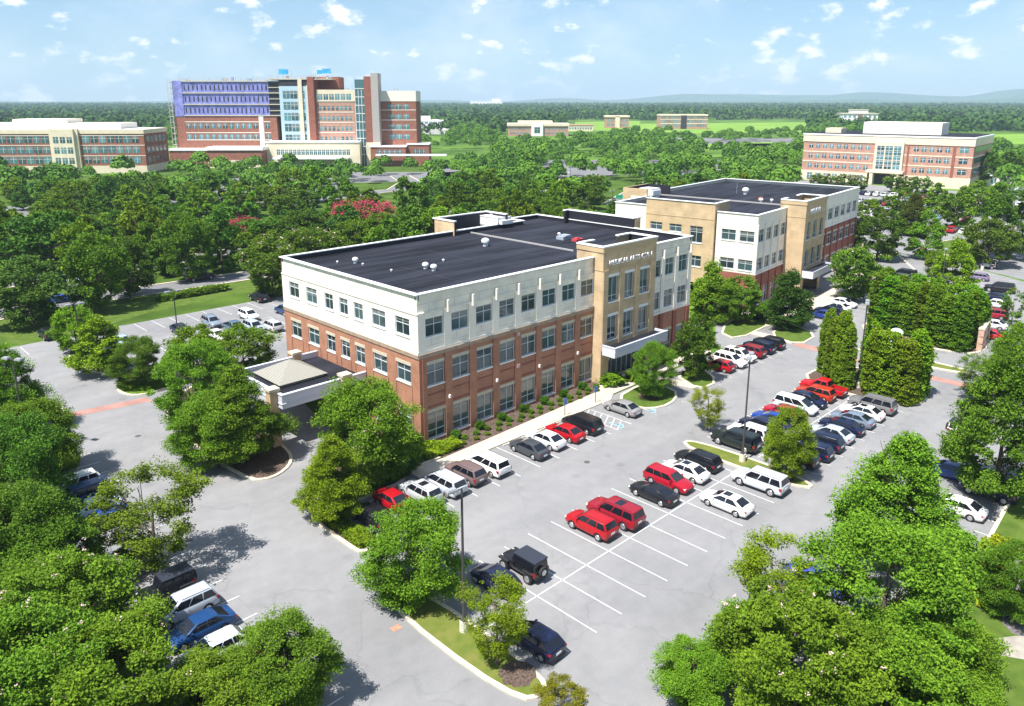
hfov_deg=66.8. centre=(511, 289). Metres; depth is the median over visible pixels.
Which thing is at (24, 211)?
hospital lot
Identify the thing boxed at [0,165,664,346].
wooded ground
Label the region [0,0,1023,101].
sky
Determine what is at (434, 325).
window
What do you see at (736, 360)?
parked car
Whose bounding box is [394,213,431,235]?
evergreen tree
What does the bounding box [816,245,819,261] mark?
window
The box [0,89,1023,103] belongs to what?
hills
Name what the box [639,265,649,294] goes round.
window
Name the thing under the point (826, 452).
parked car
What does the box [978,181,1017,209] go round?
pear tree
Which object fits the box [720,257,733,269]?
window
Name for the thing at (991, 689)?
maple tree
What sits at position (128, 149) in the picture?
window
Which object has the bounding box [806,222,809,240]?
window
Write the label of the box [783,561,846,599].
parked car
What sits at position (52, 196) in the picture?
oak tree
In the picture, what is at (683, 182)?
oak tree
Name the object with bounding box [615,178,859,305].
office building
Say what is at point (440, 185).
evergreen tree
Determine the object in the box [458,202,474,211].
oak tree
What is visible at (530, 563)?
parked car
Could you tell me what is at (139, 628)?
maple tree
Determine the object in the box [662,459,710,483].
parked car
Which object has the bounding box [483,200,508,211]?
oak tree
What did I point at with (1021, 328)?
pear tree
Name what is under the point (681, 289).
window
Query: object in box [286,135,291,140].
window
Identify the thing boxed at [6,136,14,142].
window
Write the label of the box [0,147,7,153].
window
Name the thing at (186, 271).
parked car
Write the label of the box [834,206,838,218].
window
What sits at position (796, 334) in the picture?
kerb island
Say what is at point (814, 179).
crape myrtle
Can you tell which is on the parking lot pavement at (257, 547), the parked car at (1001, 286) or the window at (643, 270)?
the parked car at (1001, 286)
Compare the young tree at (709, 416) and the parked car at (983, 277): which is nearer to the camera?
the young tree at (709, 416)
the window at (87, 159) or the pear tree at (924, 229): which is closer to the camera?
the pear tree at (924, 229)
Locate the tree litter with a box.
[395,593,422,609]
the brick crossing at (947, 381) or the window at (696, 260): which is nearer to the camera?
the brick crossing at (947, 381)
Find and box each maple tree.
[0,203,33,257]
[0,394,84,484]
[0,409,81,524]
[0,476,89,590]
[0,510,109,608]
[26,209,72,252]
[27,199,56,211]
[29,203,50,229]
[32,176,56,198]
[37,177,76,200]
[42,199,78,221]
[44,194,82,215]
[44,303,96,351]
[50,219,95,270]
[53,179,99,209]
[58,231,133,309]
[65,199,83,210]
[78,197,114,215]
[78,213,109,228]
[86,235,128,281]
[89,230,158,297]
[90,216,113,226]
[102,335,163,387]
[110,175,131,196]
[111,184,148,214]
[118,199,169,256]
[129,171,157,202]
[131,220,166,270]
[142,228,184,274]
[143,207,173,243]
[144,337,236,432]
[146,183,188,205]
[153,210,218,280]
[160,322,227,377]
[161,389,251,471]
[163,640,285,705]
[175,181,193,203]
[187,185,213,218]
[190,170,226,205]
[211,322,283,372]
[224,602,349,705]
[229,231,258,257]
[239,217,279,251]
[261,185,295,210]
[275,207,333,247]
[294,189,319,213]
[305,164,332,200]
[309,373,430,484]
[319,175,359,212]
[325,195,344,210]
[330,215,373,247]
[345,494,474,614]
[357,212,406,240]
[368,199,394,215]
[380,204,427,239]
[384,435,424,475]
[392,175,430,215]
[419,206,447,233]
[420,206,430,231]
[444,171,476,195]
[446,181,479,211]
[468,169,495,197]
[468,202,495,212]
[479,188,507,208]
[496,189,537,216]
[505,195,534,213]
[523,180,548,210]
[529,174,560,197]
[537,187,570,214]
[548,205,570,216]
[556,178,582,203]
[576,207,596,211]
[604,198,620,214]
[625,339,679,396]
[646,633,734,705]
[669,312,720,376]
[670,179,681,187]
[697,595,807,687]
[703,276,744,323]
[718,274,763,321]
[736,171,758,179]
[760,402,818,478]
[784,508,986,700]
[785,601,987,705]
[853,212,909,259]
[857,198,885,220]
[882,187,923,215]
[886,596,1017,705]
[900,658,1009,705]
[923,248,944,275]
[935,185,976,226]
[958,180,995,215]
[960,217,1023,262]
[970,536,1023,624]
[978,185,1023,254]
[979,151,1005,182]
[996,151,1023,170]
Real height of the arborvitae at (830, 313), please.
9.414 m
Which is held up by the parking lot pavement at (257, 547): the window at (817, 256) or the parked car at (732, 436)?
the parked car at (732, 436)
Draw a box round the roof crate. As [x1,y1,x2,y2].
[571,237,583,241]
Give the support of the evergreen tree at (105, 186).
on the wooded ground at (619, 182)
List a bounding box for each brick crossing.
[71,397,151,416]
[792,343,818,350]
[855,359,1009,393]
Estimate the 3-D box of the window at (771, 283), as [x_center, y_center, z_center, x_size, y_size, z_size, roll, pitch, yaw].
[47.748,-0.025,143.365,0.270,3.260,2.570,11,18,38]
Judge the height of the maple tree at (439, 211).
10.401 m
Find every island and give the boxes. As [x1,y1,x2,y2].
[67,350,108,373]
[117,384,170,395]
[166,381,292,480]
[310,448,405,552]
[365,431,440,464]
[394,597,546,700]
[620,384,676,408]
[678,369,714,387]
[683,440,812,488]
[721,314,767,337]
[772,326,813,342]
[806,367,928,404]
[858,349,972,373]
[862,322,987,353]
[936,240,986,254]
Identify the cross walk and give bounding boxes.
[657,376,697,388]
[751,331,793,343]
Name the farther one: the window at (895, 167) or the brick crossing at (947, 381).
the window at (895, 167)
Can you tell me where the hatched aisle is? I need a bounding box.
[587,409,630,429]
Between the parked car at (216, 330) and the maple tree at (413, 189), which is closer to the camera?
the parked car at (216, 330)
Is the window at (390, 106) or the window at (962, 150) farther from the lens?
the window at (390, 106)
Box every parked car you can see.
[37,326,54,340]
[51,294,68,302]
[52,467,99,490]
[62,475,109,504]
[63,495,123,517]
[85,505,132,530]
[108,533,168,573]
[116,334,127,342]
[135,561,196,602]
[160,580,219,631]
[163,604,236,652]
[169,322,188,332]
[178,625,247,663]
[182,267,208,275]
[185,273,215,281]
[200,313,221,328]
[210,328,222,340]
[221,319,244,332]
[237,307,259,319]
[242,318,264,329]
[248,291,268,302]
[261,319,283,332]
[274,304,284,316]
[352,502,393,531]
[372,487,409,516]
[398,478,443,501]
[421,468,468,497]
[443,460,487,486]
[465,450,511,477]
[469,562,522,598]
[498,545,548,584]
[508,438,550,460]
[508,619,566,663]
[525,429,567,450]
[544,422,585,443]
[561,412,603,435]
[565,509,619,541]
[586,495,645,530]
[603,399,642,417]
[629,480,679,507]
[643,462,694,493]
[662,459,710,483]
[674,448,723,472]
[699,489,754,517]
[707,358,735,372]
[710,427,762,453]
[712,349,747,368]
[724,344,756,361]
[727,421,768,443]
[731,465,790,496]
[736,343,766,357]
[738,415,783,429]
[742,339,776,353]
[751,410,791,428]
[752,335,785,349]
[755,572,796,608]
[762,403,806,416]
[771,445,820,470]
[773,391,818,415]
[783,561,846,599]
[792,389,827,408]
[794,384,836,401]
[798,439,835,461]
[799,377,848,396]
[801,429,845,452]
[810,309,837,317]
[810,423,855,444]
[815,304,843,315]
[818,417,865,436]
[822,302,851,311]
[828,297,857,307]
[829,410,876,428]
[839,403,885,421]
[847,392,897,414]
[859,190,867,194]
[880,192,889,196]
[895,268,917,275]
[895,272,911,279]
[932,459,963,482]
[942,493,988,522]
[945,417,983,445]
[946,225,957,233]
[958,480,1019,504]
[966,272,989,281]
[975,260,997,269]
[983,281,1015,292]
[986,292,1009,300]
[989,298,1009,308]
[989,328,1001,338]
[990,307,1008,320]
[991,319,1008,330]
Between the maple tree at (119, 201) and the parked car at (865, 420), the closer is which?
the parked car at (865, 420)
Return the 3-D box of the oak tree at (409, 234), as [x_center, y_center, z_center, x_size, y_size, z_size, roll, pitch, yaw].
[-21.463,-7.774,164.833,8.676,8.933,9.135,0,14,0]
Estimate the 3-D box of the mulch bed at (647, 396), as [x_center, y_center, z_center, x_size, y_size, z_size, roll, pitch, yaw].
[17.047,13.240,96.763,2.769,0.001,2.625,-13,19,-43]
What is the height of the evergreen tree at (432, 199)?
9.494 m
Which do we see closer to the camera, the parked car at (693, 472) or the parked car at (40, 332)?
the parked car at (693, 472)
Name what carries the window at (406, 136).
in the hospital
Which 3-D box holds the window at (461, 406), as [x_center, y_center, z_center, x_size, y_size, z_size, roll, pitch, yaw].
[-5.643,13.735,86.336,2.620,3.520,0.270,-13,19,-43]
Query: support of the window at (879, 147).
in the clinic building at (876, 152)
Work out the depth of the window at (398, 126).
438.86 m
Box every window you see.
[0,136,5,142]
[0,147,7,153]
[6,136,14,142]
[8,147,15,153]
[10,157,17,163]
[15,136,22,142]
[17,147,24,153]
[18,157,25,163]
[24,136,31,142]
[25,147,32,153]
[27,157,34,163]
[32,136,39,142]
[34,147,41,152]
[35,157,42,163]
[41,136,48,142]
[42,147,49,152]
[44,157,51,163]
[53,137,58,142]
[54,147,59,153]
[59,137,64,142]
[61,147,66,153]
[62,158,67,163]
[66,137,71,142]
[68,147,73,153]
[69,158,74,163]
[82,136,89,142]
[83,146,90,152]
[85,157,91,162]
[90,136,97,142]
[91,146,98,152]
[93,157,99,162]
[98,136,105,142]
[100,146,106,152]
[101,157,107,162]
[107,136,113,142]
[108,146,114,152]
[115,136,122,142]
[116,146,123,152]
[123,136,130,142]
[124,146,131,152]
[132,136,138,142]
[133,146,139,152]
[134,157,140,162]
[283,91,289,97]
[283,102,289,108]
[284,113,290,119]
[285,124,291,130]
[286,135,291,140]
[289,281,299,299]
[290,91,296,97]
[291,102,297,108]
[291,317,301,339]
[292,113,298,119]
[292,124,298,130]
[293,135,299,140]
[306,287,317,305]
[307,324,319,347]
[324,293,333,311]
[326,331,335,353]
[329,94,333,99]
[339,298,347,316]
[340,336,350,359]
[346,94,350,99]
[353,302,363,322]
[355,342,365,366]
[371,308,385,329]
[372,349,387,375]
[388,104,393,108]
[389,124,394,128]
[389,134,394,138]
[395,316,409,338]
[395,357,411,385]
[396,114,401,118]
[396,124,401,128]
[397,403,412,431]
[403,104,408,108]
[403,114,408,118]
[404,134,409,138]
[425,315,443,338]
[427,357,444,387]
[428,405,445,439]
[451,309,468,331]
[452,350,469,379]
[453,396,470,429]
[476,303,492,325]
[477,343,492,371]
[477,388,492,420]
[499,298,514,319]
[500,337,514,364]
[500,380,514,411]
[521,293,535,313]
[521,373,535,404]
[522,330,535,357]
[534,127,539,132]
[542,288,556,307]
[542,325,555,350]
[542,367,554,395]
[561,360,573,389]
[562,283,575,302]
[562,319,574,344]
[579,354,591,381]
[580,314,592,338]
[581,279,593,297]
[607,311,617,341]
[608,272,618,303]
[623,307,633,335]
[624,268,634,298]
[638,302,647,330]
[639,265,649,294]
[651,221,661,230]
[654,292,659,310]
[655,260,660,278]
[662,326,670,348]
[663,288,672,308]
[665,257,673,275]
[669,223,681,232]
[675,321,684,344]
[677,284,685,303]
[678,254,687,272]
[690,226,702,243]
[691,255,700,267]
[720,229,735,241]
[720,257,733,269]
[737,259,752,272]
[739,230,754,243]
[756,257,761,271]
[759,229,763,242]
[761,284,766,302]
[764,255,768,267]
[766,227,770,240]
[769,281,773,297]
[771,252,775,265]
[773,224,777,237]
[778,249,782,262]
[780,222,784,235]
[803,250,806,267]
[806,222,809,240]
[810,247,813,264]
[812,220,815,238]
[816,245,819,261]
[818,218,821,235]
[826,231,830,244]
[828,207,832,220]
[832,228,837,242]
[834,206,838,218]
[838,226,843,239]
[840,204,844,215]
[844,224,848,237]
[846,202,850,213]
[850,222,854,234]
[852,200,855,211]
[877,146,884,149]
[877,150,883,154]
[884,160,890,164]
[885,151,892,154]
[885,155,891,159]
[892,161,899,164]
[892,165,898,169]
[893,156,900,159]
[894,146,901,150]
[957,169,965,174]
[958,159,967,163]
[960,148,968,152]
[972,166,987,174]
[974,156,986,163]
[975,144,990,152]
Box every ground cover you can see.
[116,377,174,391]
[313,496,374,548]
[364,466,411,489]
[419,436,462,458]
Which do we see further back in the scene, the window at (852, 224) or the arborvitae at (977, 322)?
the window at (852, 224)
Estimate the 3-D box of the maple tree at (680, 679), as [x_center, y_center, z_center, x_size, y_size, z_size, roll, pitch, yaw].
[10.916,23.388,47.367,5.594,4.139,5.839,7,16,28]
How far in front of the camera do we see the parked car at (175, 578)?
57.43 m
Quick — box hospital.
[168,68,446,167]
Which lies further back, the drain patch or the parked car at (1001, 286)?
the parked car at (1001, 286)
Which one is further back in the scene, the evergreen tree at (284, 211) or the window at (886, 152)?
the window at (886, 152)
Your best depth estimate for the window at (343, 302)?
89.53 m
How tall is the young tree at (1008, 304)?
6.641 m
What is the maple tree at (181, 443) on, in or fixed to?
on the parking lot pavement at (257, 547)
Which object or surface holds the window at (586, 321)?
in the office building at (470, 331)
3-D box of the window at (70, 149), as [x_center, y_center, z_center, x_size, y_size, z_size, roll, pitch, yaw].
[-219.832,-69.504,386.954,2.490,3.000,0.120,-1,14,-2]
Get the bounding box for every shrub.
[155,292,172,301]
[162,291,176,300]
[168,291,181,298]
[174,290,187,297]
[182,289,194,297]
[188,286,203,295]
[188,288,199,295]
[196,286,207,293]
[202,285,217,293]
[205,284,218,292]
[212,283,223,290]
[218,283,230,290]
[449,429,461,438]
[460,434,468,439]
[472,429,480,434]
[474,420,484,429]
[484,425,490,429]
[495,421,502,425]
[496,412,508,420]
[518,404,530,412]
[539,396,549,404]
[558,388,568,396]
[577,382,588,389]
[595,371,628,387]
[625,370,636,380]
[751,308,762,319]
[944,555,1018,606]
[978,533,1019,551]
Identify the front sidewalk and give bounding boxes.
[411,351,710,478]
[766,276,857,326]
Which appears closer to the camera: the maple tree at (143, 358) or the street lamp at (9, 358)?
the street lamp at (9, 358)
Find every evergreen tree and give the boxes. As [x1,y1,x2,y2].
[0,209,86,275]
[0,254,77,328]
[30,217,62,258]
[73,220,123,251]
[92,174,121,212]
[106,209,122,226]
[113,180,139,204]
[153,203,183,220]
[182,184,197,205]
[197,207,246,271]
[229,178,250,198]
[268,209,291,233]
[294,207,322,229]
[322,202,362,239]
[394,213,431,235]
[417,178,448,202]
[421,178,434,188]
[423,191,447,206]
[453,179,482,207]
[503,186,524,212]
[634,176,651,185]
[686,172,716,184]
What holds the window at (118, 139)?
in the clinic building at (31, 143)
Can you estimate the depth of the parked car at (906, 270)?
160.87 m
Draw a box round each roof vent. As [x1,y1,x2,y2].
[422,262,428,268]
[430,264,436,270]
[481,238,488,245]
[742,187,748,193]
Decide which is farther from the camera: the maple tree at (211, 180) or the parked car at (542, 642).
the maple tree at (211, 180)
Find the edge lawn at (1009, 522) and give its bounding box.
[901,494,1023,705]
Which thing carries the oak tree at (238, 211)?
on the wooded ground at (619, 182)
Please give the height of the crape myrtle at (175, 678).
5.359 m
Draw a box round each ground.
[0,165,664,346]
[10,101,1023,459]
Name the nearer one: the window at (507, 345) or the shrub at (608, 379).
the window at (507, 345)
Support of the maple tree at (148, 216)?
on the wooded ground at (619, 182)
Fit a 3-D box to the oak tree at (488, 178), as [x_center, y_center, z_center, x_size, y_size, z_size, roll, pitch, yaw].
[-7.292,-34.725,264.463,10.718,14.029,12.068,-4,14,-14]
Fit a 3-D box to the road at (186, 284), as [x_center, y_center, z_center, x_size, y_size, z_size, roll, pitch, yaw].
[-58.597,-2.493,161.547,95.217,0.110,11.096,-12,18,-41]
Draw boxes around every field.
[575,121,639,130]
[638,122,805,132]
[704,143,787,149]
[752,142,772,146]
[994,134,1023,143]
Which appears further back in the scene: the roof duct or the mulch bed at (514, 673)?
the roof duct
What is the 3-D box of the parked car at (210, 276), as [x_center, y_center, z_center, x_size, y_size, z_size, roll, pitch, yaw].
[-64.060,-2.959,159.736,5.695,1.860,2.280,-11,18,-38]
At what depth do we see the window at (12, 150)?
388.15 m
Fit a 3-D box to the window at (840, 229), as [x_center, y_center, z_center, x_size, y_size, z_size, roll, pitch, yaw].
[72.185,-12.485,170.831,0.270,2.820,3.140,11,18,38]
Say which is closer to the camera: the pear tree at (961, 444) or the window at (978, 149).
the pear tree at (961, 444)
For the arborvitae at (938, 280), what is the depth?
121.15 m
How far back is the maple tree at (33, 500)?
55.46 m
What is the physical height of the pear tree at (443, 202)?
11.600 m
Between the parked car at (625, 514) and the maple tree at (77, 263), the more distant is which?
the maple tree at (77, 263)
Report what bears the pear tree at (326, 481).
on the corner island at (333, 533)
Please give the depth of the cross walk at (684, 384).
100.87 m
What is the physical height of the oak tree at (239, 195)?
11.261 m
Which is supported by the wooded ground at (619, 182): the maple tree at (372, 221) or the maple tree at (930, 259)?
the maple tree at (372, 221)
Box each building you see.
[0,118,169,173]
[244,209,692,447]
[470,99,502,103]
[568,124,592,130]
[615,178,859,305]
[801,121,994,188]
[837,109,878,120]
[982,173,999,185]
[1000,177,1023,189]
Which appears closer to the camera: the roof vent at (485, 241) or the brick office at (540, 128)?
the roof vent at (485, 241)
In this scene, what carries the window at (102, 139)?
in the clinic building at (31, 143)
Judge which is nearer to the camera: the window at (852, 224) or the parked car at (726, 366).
the parked car at (726, 366)
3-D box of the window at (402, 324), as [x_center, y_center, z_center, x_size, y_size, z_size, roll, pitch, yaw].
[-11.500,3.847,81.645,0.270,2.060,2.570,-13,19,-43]
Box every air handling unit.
[480,214,512,225]
[640,187,660,196]
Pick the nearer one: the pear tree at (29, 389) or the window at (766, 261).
the pear tree at (29, 389)
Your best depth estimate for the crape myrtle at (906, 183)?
306.17 m
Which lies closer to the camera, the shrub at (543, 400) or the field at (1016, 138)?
the shrub at (543, 400)
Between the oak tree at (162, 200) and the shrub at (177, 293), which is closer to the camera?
the shrub at (177, 293)
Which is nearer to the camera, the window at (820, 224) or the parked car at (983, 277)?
the window at (820, 224)
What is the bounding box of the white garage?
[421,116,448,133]
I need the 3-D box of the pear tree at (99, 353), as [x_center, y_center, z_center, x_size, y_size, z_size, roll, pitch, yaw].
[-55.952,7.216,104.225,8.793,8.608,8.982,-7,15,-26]
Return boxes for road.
[0,271,264,319]
[8,246,281,286]
[273,176,419,205]
[602,170,698,204]
[854,198,915,269]
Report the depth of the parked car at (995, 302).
138.11 m
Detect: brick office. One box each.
[507,121,568,135]
[604,115,629,127]
[657,114,707,128]
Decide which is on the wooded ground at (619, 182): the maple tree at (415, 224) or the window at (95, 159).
the maple tree at (415, 224)
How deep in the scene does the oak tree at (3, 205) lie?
235.37 m
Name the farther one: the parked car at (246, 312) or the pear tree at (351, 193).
the pear tree at (351, 193)
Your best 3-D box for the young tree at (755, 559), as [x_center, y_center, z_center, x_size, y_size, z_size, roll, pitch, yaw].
[18.236,20.269,53.175,7.569,7.501,7.476,-7,15,-26]
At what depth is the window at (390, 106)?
436.19 m
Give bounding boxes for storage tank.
[889,328,903,375]
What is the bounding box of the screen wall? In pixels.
[976,317,991,350]
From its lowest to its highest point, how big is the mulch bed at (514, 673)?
0.001 m
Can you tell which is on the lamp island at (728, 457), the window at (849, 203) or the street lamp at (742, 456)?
the street lamp at (742, 456)
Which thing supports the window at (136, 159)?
in the clinic building at (31, 143)
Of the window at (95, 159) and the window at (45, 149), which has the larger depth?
the window at (95, 159)
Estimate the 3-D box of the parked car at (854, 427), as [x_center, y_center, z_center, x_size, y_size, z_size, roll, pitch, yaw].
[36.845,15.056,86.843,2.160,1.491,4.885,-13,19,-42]
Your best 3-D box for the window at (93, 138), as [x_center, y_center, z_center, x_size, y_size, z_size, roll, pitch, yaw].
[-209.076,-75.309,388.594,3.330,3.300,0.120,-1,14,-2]
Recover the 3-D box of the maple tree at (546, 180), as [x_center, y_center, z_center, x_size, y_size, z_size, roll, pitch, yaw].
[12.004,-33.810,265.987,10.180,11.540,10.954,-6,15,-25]
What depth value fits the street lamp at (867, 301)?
98.48 m
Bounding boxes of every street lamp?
[1,356,25,438]
[64,302,85,371]
[164,289,181,335]
[444,487,468,632]
[739,351,754,461]
[855,299,869,387]
[942,248,947,277]
[980,217,991,269]
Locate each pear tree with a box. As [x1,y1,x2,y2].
[0,342,57,422]
[10,185,35,209]
[59,314,130,373]
[114,200,146,233]
[197,363,301,463]
[252,177,272,200]
[290,433,372,522]
[331,190,366,214]
[357,187,382,203]
[363,226,385,243]
[426,195,451,231]
[522,188,547,214]
[550,179,567,205]
[689,258,730,319]
[824,430,1009,577]
[903,207,947,258]
[922,182,948,213]
[927,234,981,288]
[936,320,1023,501]
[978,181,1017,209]
[980,321,1023,378]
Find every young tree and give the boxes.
[80,455,215,574]
[451,570,529,665]
[530,671,589,705]
[687,385,726,430]
[727,524,847,630]
[951,351,998,398]
[998,287,1023,324]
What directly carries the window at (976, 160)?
in the clinic building at (876, 152)
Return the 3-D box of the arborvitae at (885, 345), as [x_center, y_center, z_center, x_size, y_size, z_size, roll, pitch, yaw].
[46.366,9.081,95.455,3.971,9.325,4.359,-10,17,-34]
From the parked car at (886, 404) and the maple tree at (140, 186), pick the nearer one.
the parked car at (886, 404)
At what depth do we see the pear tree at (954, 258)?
146.87 m
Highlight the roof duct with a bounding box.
[556,234,570,239]
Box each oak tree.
[0,177,22,202]
[0,200,7,211]
[0,223,29,267]
[39,187,56,207]
[47,189,66,209]
[81,176,101,196]
[89,189,112,207]
[96,212,115,227]
[143,174,174,205]
[147,196,171,216]
[174,190,216,220]
[183,217,234,260]
[202,189,218,211]
[211,186,260,222]
[217,186,225,203]
[220,182,258,217]
[250,229,287,254]
[254,184,275,209]
[267,194,290,215]
[271,167,310,208]
[286,193,304,212]
[308,209,333,235]
[406,232,413,236]
[449,206,468,214]
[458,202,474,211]
[471,188,501,211]
[476,167,504,199]
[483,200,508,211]
[506,180,527,202]
[517,178,539,189]
[571,182,606,209]
[582,173,608,201]
[651,177,669,184]
[675,180,686,186]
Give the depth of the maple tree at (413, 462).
75.50 m
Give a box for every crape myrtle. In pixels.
[0,537,151,670]
[0,585,118,705]
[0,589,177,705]
[127,641,256,705]
[227,215,266,235]
[232,233,306,296]
[279,225,341,255]
[323,196,398,240]
[702,568,911,705]
[807,173,831,184]
[822,173,842,184]
[826,244,892,300]
[834,174,857,185]
[847,173,869,189]
[882,174,903,189]
[898,176,919,192]
[911,176,934,194]
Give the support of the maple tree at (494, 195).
on the wooded ground at (619, 182)
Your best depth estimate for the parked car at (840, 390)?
97.65 m
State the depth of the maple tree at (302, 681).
45.31 m
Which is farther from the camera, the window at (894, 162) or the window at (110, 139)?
the window at (110, 139)
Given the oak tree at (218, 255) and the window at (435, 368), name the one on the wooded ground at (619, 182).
the oak tree at (218, 255)
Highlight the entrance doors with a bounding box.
[608,351,636,371]
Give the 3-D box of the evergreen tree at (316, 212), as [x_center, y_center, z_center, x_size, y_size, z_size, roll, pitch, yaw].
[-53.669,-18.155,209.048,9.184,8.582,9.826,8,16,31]
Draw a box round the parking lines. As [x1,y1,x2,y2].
[20,254,1023,705]
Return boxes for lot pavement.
[1,253,1023,705]
[144,296,287,360]
[795,180,1023,279]
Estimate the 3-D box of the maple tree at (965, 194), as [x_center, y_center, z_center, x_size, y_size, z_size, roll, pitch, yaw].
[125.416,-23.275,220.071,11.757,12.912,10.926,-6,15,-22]
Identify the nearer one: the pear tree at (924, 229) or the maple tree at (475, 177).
the pear tree at (924, 229)
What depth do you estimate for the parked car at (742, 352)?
109.90 m
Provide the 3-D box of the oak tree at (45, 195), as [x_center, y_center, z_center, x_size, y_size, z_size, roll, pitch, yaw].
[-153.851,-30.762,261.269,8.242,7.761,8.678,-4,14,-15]
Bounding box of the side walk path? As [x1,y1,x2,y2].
[990,636,1023,658]
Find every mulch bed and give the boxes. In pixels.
[439,382,598,457]
[498,660,536,686]
[638,393,658,399]
[1000,546,1023,635]
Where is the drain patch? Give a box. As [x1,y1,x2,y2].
[390,624,402,631]
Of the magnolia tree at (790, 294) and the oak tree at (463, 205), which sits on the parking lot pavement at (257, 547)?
the magnolia tree at (790, 294)
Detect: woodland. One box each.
[0,102,1023,132]
[0,121,1023,196]
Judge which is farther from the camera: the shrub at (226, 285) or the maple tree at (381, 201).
the maple tree at (381, 201)
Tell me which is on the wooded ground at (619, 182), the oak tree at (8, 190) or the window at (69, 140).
the oak tree at (8, 190)
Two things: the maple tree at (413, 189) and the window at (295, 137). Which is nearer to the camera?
the maple tree at (413, 189)
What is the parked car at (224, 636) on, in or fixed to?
on the parking lot pavement at (257, 547)
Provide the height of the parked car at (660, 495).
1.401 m
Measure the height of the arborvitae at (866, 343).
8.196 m
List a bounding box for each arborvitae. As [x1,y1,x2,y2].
[815,307,836,373]
[821,315,840,377]
[830,308,854,383]
[837,324,858,390]
[856,318,882,379]
[858,328,880,390]
[859,326,890,393]
[865,270,890,326]
[869,328,903,396]
[873,275,903,328]
[882,266,895,286]
[886,282,910,329]
[890,337,923,406]
[896,274,910,288]
[897,282,925,336]
[903,328,930,400]
[908,272,928,328]
[910,281,936,335]
[916,335,938,396]
[920,282,948,340]
[928,277,946,293]
[931,294,961,348]
[945,283,964,295]
[946,290,977,352]
[962,283,988,344]
[962,289,983,347]
[983,291,993,340]
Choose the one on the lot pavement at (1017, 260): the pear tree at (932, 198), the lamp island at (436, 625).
the pear tree at (932, 198)
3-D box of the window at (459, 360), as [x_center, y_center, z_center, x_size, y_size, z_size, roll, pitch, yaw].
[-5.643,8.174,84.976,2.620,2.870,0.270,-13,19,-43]
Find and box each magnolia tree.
[758,267,815,328]
[900,192,926,235]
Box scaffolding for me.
[166,79,184,147]
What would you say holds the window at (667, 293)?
in the office building at (470, 331)
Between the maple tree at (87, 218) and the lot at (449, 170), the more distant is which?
the lot at (449, 170)
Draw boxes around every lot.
[6,206,34,216]
[144,178,339,202]
[346,172,452,182]
[427,168,458,176]
[543,160,720,176]
[676,138,793,143]
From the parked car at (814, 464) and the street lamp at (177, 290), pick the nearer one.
the parked car at (814, 464)
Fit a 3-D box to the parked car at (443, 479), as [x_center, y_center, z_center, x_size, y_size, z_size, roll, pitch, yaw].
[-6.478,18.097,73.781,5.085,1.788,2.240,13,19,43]
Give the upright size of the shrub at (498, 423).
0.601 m
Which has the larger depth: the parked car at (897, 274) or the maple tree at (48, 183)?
the maple tree at (48, 183)
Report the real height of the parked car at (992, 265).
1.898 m
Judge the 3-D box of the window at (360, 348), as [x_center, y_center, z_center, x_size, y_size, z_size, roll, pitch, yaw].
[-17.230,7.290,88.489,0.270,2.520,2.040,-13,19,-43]
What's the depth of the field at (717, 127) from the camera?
1087.39 m
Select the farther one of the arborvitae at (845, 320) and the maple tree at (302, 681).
the arborvitae at (845, 320)

